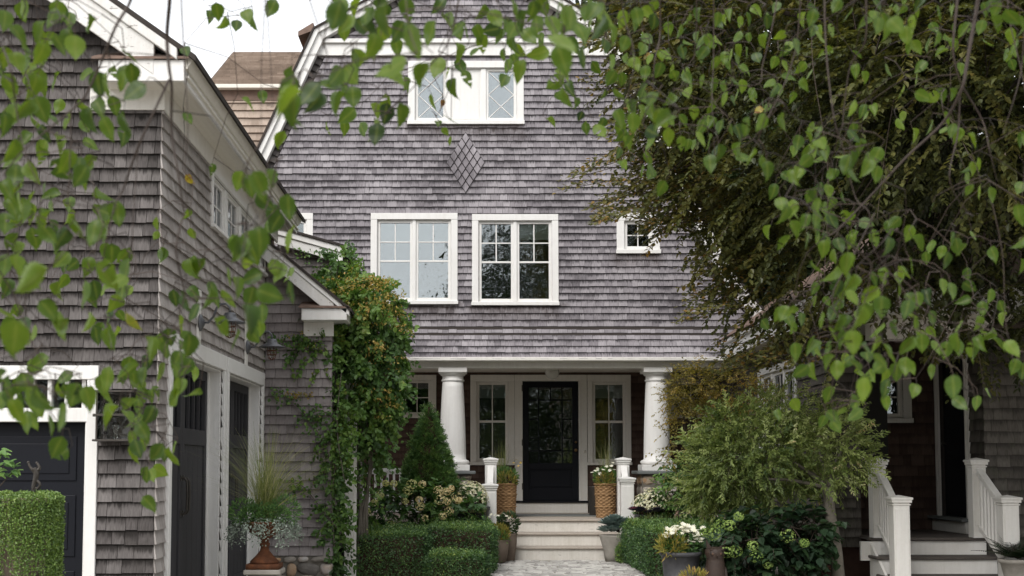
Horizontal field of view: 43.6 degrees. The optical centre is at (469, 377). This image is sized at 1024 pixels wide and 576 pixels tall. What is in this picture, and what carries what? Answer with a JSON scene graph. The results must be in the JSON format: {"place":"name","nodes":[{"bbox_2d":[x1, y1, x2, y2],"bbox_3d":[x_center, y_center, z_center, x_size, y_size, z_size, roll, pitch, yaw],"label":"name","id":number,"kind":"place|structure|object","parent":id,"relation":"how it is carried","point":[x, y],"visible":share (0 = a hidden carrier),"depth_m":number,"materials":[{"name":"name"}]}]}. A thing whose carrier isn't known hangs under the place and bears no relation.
{"place":"outdoors","nodes":[
{"label":"outdoors","id":0,"kind":"place"},
{"bbox_2d":[0,489,65,575],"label":"hedge","id":1,"kind":"object","parent":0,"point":[32,530],"visible":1,"depth_m":8.00,"materials":[{"name":"plant"}]},
{"bbox_2d":[27,461,40,496],"bbox_3d":[-2.780,0.651,8.175,0.097,0.231,0.040,0,-4,0],"label":"iron ornament","id":2,"kind":"object","parent":1,"relation":"in","point":[35,480],"visible":0.96,"depth_m":8.16,"materials":[{"name":"grey metal"}]},
{"bbox_2d":[0,0,304,575],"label":"garage","id":3,"kind":"structure","parent":0,"point":[113,526],"depth_m":10.96,"materials":[{"name":"grey wood"}]},
{"bbox_2d":[0,366,99,575],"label":"garage door","id":4,"kind":"structure","parent":3,"relation":"in","point":[75,477],"depth_m":10.87,"materials":[{"name":"black paint"}]},
{"bbox_2d":[92,390,143,441],"bbox_3d":[-2.927,0.325,10.675,0.407,0.424,0.224,0,-4,0],"label":"wall lantern","id":5,"kind":"object","parent":3,"relation":"attached to","point":[118,422],"depth_m":10.73,"materials":[{"name":"brown metal"}]},
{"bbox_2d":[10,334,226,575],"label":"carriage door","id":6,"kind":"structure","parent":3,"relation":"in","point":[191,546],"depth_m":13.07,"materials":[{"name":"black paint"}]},
{"bbox_2d":[196,289,245,343],"bbox_3d":[-2.396,-0.567,12.381,0.465,0.560,0.304,0,-4,0],"label":"barn lamp","id":7,"kind":"object","parent":3,"relation":"on","point":[231,317],"visible":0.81,"depth_m":12.35,"materials":[{"name":"grey metal"}]},
{"bbox_2d":[209,169,267,276],"bbox_3d":[-2.685,-1.725,14.733,0.210,0.637,3.447,0,-4,0],"label":"window","id":8,"kind":"structure","parent":3,"relation":"in","point":[225,211],"depth_m":13.91,"materials":[{"name":"white paint"}]},
{"bbox_2d":[224,357,264,575],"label":"carriage door","id":9,"kind":"structure","parent":3,"relation":"in","point":[243,406],"depth_m":15.54,"materials":[{"name":"black paint"}]},
{"bbox_2d":[244,321,284,365],"bbox_3d":[-2.396,-0.391,15.010,0.465,0.560,0.304,0,-4,0],"label":"barn lamp","id":10,"kind":"object","parent":3,"relation":"on","point":[271,343],"visible":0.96,"depth_m":14.96,"materials":[{"name":"grey metal"}]},
{"bbox_2d":[341,561,778,575],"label":"ground","id":11,"kind":"structure","parent":0,"point":[776,571],"depth_m":18.87,"materials":[{"name":"stone"}]},
{"bbox_2d":[0,448,22,485],"bbox_3d":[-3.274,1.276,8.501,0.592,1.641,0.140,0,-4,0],"label":"potted shrub","id":12,"kind":"object","parent":11,"relation":"on","point":[10,463],"visible":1,"depth_m":8.56,"materials":[{"name":"green plant"}]},
{"bbox_2d":[211,52,300,145],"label":"wing","id":13,"kind":"structure","parent":11,"relation":"on","point":[223,78],"depth_m":25.58,"materials":[{"name":"beige wood"}]},
{"bbox_2d":[243,567,284,575],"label":"stone pedestal","id":14,"kind":"object","parent":11,"relation":"on","point":[279,572],"visible":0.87,"depth_m":12.13,"materials":[{"name":"beige stone"}]},
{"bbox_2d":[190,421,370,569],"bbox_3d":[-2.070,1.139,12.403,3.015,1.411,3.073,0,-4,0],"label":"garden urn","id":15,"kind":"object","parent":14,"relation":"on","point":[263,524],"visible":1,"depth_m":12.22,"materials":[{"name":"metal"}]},
{"bbox_2d":[261,241,362,575],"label":"garden ell","id":16,"kind":"structure","parent":11,"relation":"on","point":[316,306],"depth_m":16.37,"materials":[{"name":"grey wood"}]},
{"bbox_2d":[274,230,362,301],"bbox_3d":[-2.343,-1.288,20.139,1.117,1.675,3.200,0,-4,0],"label":"shed dormer","id":17,"kind":"object","parent":16,"relation":"on","point":[306,242],"visible":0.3,"depth_m":18.64,"materials":[{"name":"white wood"}]},
{"bbox_2d":[0,0,631,513],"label":"birch tree","id":18,"kind":"object","parent":11,"relation":"on","point":[248,248],"visible":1,"depth_m":2.89,"materials":[{"name":"green plant"}]},
{"bbox_2d":[263,240,420,575],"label":"climbing vine","id":19,"kind":"object","parent":11,"relation":"on","point":[368,356],"visible":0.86,"depth_m":16.85,"materials":[{"name":"green plant"}]},
{"bbox_2d":[344,374,356,575],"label":"trellis post","id":20,"kind":"object","parent":11,"relation":"on","point":[352,496],"visible":0.17,"depth_m":17.09,"materials":[{"name":"white paint"}]},
{"bbox_2d":[341,511,502,575],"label":"box hedge","id":21,"kind":"object","parent":11,"relation":"on","point":[445,547],"visible":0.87,"depth_m":17.24,"materials":[{"name":"green plant"}]},
{"bbox_2d":[368,476,485,525],"bbox_3d":[-0.769,2.176,19.713,2.089,1.328,1.495,0,-4,0],"label":"hydrangea bush","id":22,"kind":"object","parent":11,"relation":"on","point":[430,511],"visible":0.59,"depth_m":19.58,"materials":[{"name":"green plant"}]},
{"bbox_2d":[397,401,461,499],"bbox_3d":[-0.645,1.644,20.322,1.060,2.555,1.054,0,-4,0],"label":"dwarf spruce","id":23,"kind":"object","parent":11,"relation":"on","point":[429,455],"visible":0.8,"depth_m":20.16,"materials":[{"name":"green plant"}]},
{"bbox_2d":[451,480,491,520],"bbox_3d":[0.006,2.285,20.403,0.741,1.287,1.009,0,-4,0],"label":"mum planter","id":24,"kind":"object","parent":11,"relation":"on","point":[476,488],"visible":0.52,"depth_m":20.46,"materials":[{"name":"white plant"}]},
{"bbox_2d":[481,457,498,523],"bbox_3d":[0.341,2.147,21.097,0.290,1.660,0.768,0,-4,0],"label":"stair railing","id":25,"kind":"object","parent":11,"relation":"on","point":[490,485],"visible":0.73,"depth_m":20.82,"materials":[{"name":"white paint"}]},
{"bbox_2d":[257,0,764,531],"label":"house","id":26,"kind":"structure","parent":11,"relation":"on","point":[497,256],"depth_m":22.10,"materials":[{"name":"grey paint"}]},
{"bbox_2d":[297,213,312,234],"bbox_3d":[-2.974,-2.434,22.595,0.949,1.079,1.260,0,-4,0],"label":"window","id":27,"kind":"structure","parent":26,"relation":"in","point":[307,227],"depth_m":22.02,"materials":[{"name":"white paint"}]},
{"bbox_2d":[362,468,424,511],"bbox_3d":[-1.352,1.909,21.619,1.622,0.739,0.080,0,-4,0],"label":"porch railing","id":28,"kind":"object","parent":26,"relation":"attached to","point":[386,470],"visible":0.09,"depth_m":21.60,"materials":[{"name":"white paint"}]},
{"bbox_2d":[370,213,457,304],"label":"window","id":29,"kind":"structure","parent":26,"relation":"in","point":[420,250],"depth_m":22.10,"materials":[{"name":"white paint"}]},
{"bbox_2d":[403,375,435,417],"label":"window","id":30,"kind":"structure","parent":26,"relation":"in","point":[426,384],"depth_m":24.47,"materials":[{"name":"white paint"}]},
{"bbox_2d":[407,61,524,124],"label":"window","id":31,"kind":"structure","parent":26,"relation":"in","point":[484,103],"depth_m":22.22,"materials":[{"name":"white paint"}]},
{"bbox_2d":[470,375,522,464],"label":"window","id":32,"kind":"structure","parent":26,"relation":"in","point":[491,396],"depth_m":24.45,"materials":[{"name":"white paint"}]},
{"bbox_2d":[490,438,521,517],"bbox_3d":[0.624,1.722,22.183,1.045,1.407,1.645,-3,-5,36],"label":"planter basket","id":33,"kind":"object","parent":26,"relation":"on","point":[506,495],"visible":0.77,"depth_m":21.88,"materials":[{"name":"wicker"}]},
{"bbox_2d":[471,214,559,305],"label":"window","id":34,"kind":"structure","parent":26,"relation":"in","point":[515,261],"depth_m":22.11,"materials":[{"name":"white paint"}]},
{"bbox_2d":[522,382,578,500],"bbox_3d":[1.538,1.215,24.394,1.080,2.266,0.142,0,-4,0],"label":"front door","id":35,"kind":"structure","parent":26,"relation":"in","point":[541,481],"depth_m":24.38,"materials":[{"name":"black paint"}]},
{"bbox_2d":[545,369,558,378],"bbox_3d":[1.473,-0.085,22.761,0.260,0.249,0.260,0,-4,0],"label":"ceiling lamp","id":36,"kind":"object","parent":26,"relation":"attached to","point":[552,373],"visible":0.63,"depth_m":22.66,"materials":[{"name":"white glass"}]},
{"bbox_2d":[516,514,595,516],"bbox_3d":[1.543,2.473,22.933,1.484,0.014,0.900,0,-4,0],"label":"door mat","id":37,"kind":"object","parent":26,"relation":"on","point":[552,515],"depth_m":22.60,"materials":[{"name":"grey fabric"}]},
{"bbox_2d":[588,486,595,514],"bbox_3d":[2.233,2.207,22.802,0.240,0.525,0.240,0,-4,0],"label":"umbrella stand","id":38,"kind":"object","parent":37,"relation":"on","point":[592,503],"visible":0.5,"depth_m":22.71,"materials":[{"name":"grey metal"}]},
{"bbox_2d":[510,519,622,560],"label":"front steps","id":39,"kind":"structure","parent":26,"relation":"attached to","point":[548,541],"depth_m":20.97,"materials":[{"name":"paint"}]},
{"bbox_2d":[582,440,617,517],"bbox_3d":[2.402,1.724,22.026,1.625,1.380,1.149,0,-4,0],"label":"planter basket","id":40,"kind":"object","parent":26,"relation":"on","point":[605,494],"visible":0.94,"depth_m":21.88,"materials":[{"name":"wicker"}]},
{"bbox_2d":[587,375,631,464],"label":"window","id":41,"kind":"structure","parent":26,"relation":"in","point":[608,396],"depth_m":24.48,"materials":[{"name":"white paint"}]},
{"bbox_2d":[616,213,660,253],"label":"window","id":42,"kind":"structure","parent":26,"relation":"in","point":[627,243],"depth_m":22.02,"materials":[{"name":"white paint"}]},
{"bbox_2d":[667,375,714,418],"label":"window","id":43,"kind":"structure","parent":26,"relation":"in","point":[669,376],"depth_m":24.45,"materials":[{"name":"white paint"}]},
{"bbox_2d":[597,514,627,561],"bbox_3d":[2.327,2.545,20.287,0.599,0.753,0.470,-2,-4,25],"label":"stone pot","id":44,"kind":"object","parent":11,"relation":"on","point":[610,542],"visible":0.73,"depth_m":20.18,"materials":[{"name":"beige stone"}]},
{"bbox_2d":[614,541,627,563],"bbox_3d":[2.442,2.762,20.055,0.364,0.437,0.364,0,-4,0],"label":"creeping plant","id":45,"kind":"object","parent":11,"relation":"on","point":[618,554],"visible":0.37,"depth_m":20.00,"materials":[{"name":"green plant"}]},
{"bbox_2d":[614,457,635,550],"bbox_3d":[2.567,2.147,21.097,0.278,1.660,0.768,0,-4,0],"label":"stair railing","id":46,"kind":"object","parent":11,"relation":"on","point":[625,490],"visible":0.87,"depth_m":20.77,"materials":[{"name":"white paint"}]},
{"bbox_2d":[629,488,678,518],"bbox_3d":[2.935,2.341,20.366,0.998,1.170,1.132,-4,-5,43],"label":"mum planter","id":47,"kind":"object","parent":11,"relation":"on","point":[645,505],"visible":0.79,"depth_m":20.38,"materials":[{"name":"white plant"}]},
{"bbox_2d":[615,512,764,575],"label":"box hedge","id":48,"kind":"object","parent":11,"relation":"on","point":[637,536],"visible":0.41,"depth_m":17.88,"materials":[{"name":"green plant"}]},
{"bbox_2d":[704,539,727,575],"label":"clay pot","id":49,"kind":"object","parent":11,"relation":"on","point":[715,563],"visible":0.94,"depth_m":14.30,"materials":[{"name":"ceramic"}]},
{"bbox_2d":[645,354,787,520],"bbox_3d":[3.849,1.279,19.352,2.369,3.254,1.469,0,-4,0],"label":"japanese maple","id":50,"kind":"object","parent":11,"relation":"on","point":[685,410],"visible":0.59,"depth_m":19.32,"materials":[{"name":"green plant"}]},
{"bbox_2d":[693,498,850,575],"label":"smooth hydrangea","id":51,"kind":"object","parent":11,"relation":"on","point":[805,555],"visible":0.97,"depth_m":14.61,"materials":[{"name":"green plant"}]},
{"bbox_2d":[569,0,983,298],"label":"shade tree","id":52,"kind":"object","parent":11,"relation":"on","point":[705,136],"visible":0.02,"depth_m":26.86,"materials":[{"name":"green plant"}]},
{"bbox_2d":[662,374,891,575],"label":"willow tree","id":53,"kind":"object","parent":11,"relation":"on","point":[796,430],"visible":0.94,"depth_m":15.13,"materials":[{"name":"green plant"}]},
{"bbox_2d":[551,0,1023,411],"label":"beech tree","id":54,"kind":"object","parent":11,"relation":"on","point":[922,178],"visible":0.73,"depth_m":13.67,"materials":[{"name":"green plant"}]},
{"bbox_2d":[585,0,1023,432],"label":"birch tree","id":55,"kind":"object","parent":11,"relation":"on","point":[888,25],"visible":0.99,"depth_m":3.56,"materials":[{"name":"green plant"}]},
{"bbox_2d":[813,566,830,575],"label":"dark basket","id":56,"kind":"object","parent":11,"relation":"on","point":[829,573],"visible":0.08,"depth_m":15.22,"materials":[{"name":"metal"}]},
{"bbox_2d":[684,1,1023,403],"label":"tree","id":57,"kind":"object","parent":11,"relation":"on","point":[809,266],"visible":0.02,"depth_m":24.90,"materials":[{"name":"green plant"}]},
{"bbox_2d":[714,154,1023,575],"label":"entry wing","id":58,"kind":"structure","parent":11,"relation":"on","point":[932,440],"depth_m":17.47,"materials":[{"name":"wood"}]},
{"bbox_2d":[757,342,887,465],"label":"window","id":59,"kind":"structure","parent":58,"relation":"in","point":[877,412],"depth_m":18.03,"materials":[{"name":"white paint"}]},
{"bbox_2d":[887,368,913,422],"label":"window","id":60,"kind":"structure","parent":58,"relation":"in","point":[899,411],"depth_m":18.11,"materials":[{"name":"white paint"}]},
{"bbox_2d":[927,348,970,533],"bbox_3d":[6.570,0.874,17.447,0.260,2.450,1.290,0,-4,0],"label":"side door","id":61,"kind":"structure","parent":58,"relation":"in","point":[956,443],"depth_m":17.54,"materials":[{"name":"black paint"}]},
{"bbox_2d":[866,537,997,575],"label":"side steps","id":62,"kind":"structure","parent":11,"relation":"on","point":[943,556],"depth_m":15.57,"materials":[{"name":"white paint"}]},
{"bbox_2d":[865,458,912,575],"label":"stair railing","id":63,"kind":"object","parent":62,"relation":"on","point":[889,517],"visible":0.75,"depth_m":15.06,"materials":[{"name":"white paint"}]},
{"bbox_2d":[963,458,1022,575],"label":"stair railing","id":64,"kind":"object","parent":62,"relation":"on","point":[993,513],"visible":0.91,"depth_m":15.56,"materials":[{"name":"white paint"}]},
{"bbox_2d":[971,533,1023,575],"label":"potted fern","id":65,"kind":"object","parent":11,"relation":"on","point":[1012,567],"visible":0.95,"depth_m":14.70,"materials":[{"name":"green plant"}]},
{"bbox_2d":[491,560,645,575],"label":"path","id":66,"kind":"structure","parent":0,"point":[512,566],"depth_m":18.84,"materials":[{"name":"stone"}]},
{"bbox_2d":[490,522,510,562],"bbox_3d":[0.453,2.575,20.070,0.431,0.662,0.393,0,-4,0],"label":"clay pot","id":67,"kind":"object","parent":66,"relation":"on","point":[503,545],"visible":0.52,"depth_m":19.96,"materials":[{"name":"brown ceramic"}]},
{"bbox_2d":[489,509,520,560],"bbox_3d":[0.564,2.519,20.419,0.546,0.824,0.436,0,-4,0],"label":"clay pot","id":68,"kind":"object","parent":66,"relation":"on","point":[504,515],"visible":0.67,"depth_m":20.34,"materials":[{"name":"grey ceramic"}]},
{"bbox_2d":[653,521,705,575],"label":"black planter","id":69,"kind":"object","parent":66,"relation":"on","point":[674,561],"visible":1,"depth_m":14.45,"materials":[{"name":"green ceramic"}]},
{"bbox_2d":[677,564,708,575],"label":"heather plant","id":70,"kind":"object","parent":66,"relation":"on","point":[703,572],"visible":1,"depth_m":13.99,"materials":[{"name":"yellow plant"}]},
{"bbox_2d":[118,0,1022,133],"label":"sky","id":71,"kind":"structure","parent":0,"point":[292,16],"materials":[{"name":"white"}]},
{"bbox_2d":[650,451,725,520],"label":"garden perennials","id":72,"kind":"object","parent":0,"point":[665,484],"visible":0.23,"depth_m":20.27,"materials":[{"name":"green plant"}]}
]}

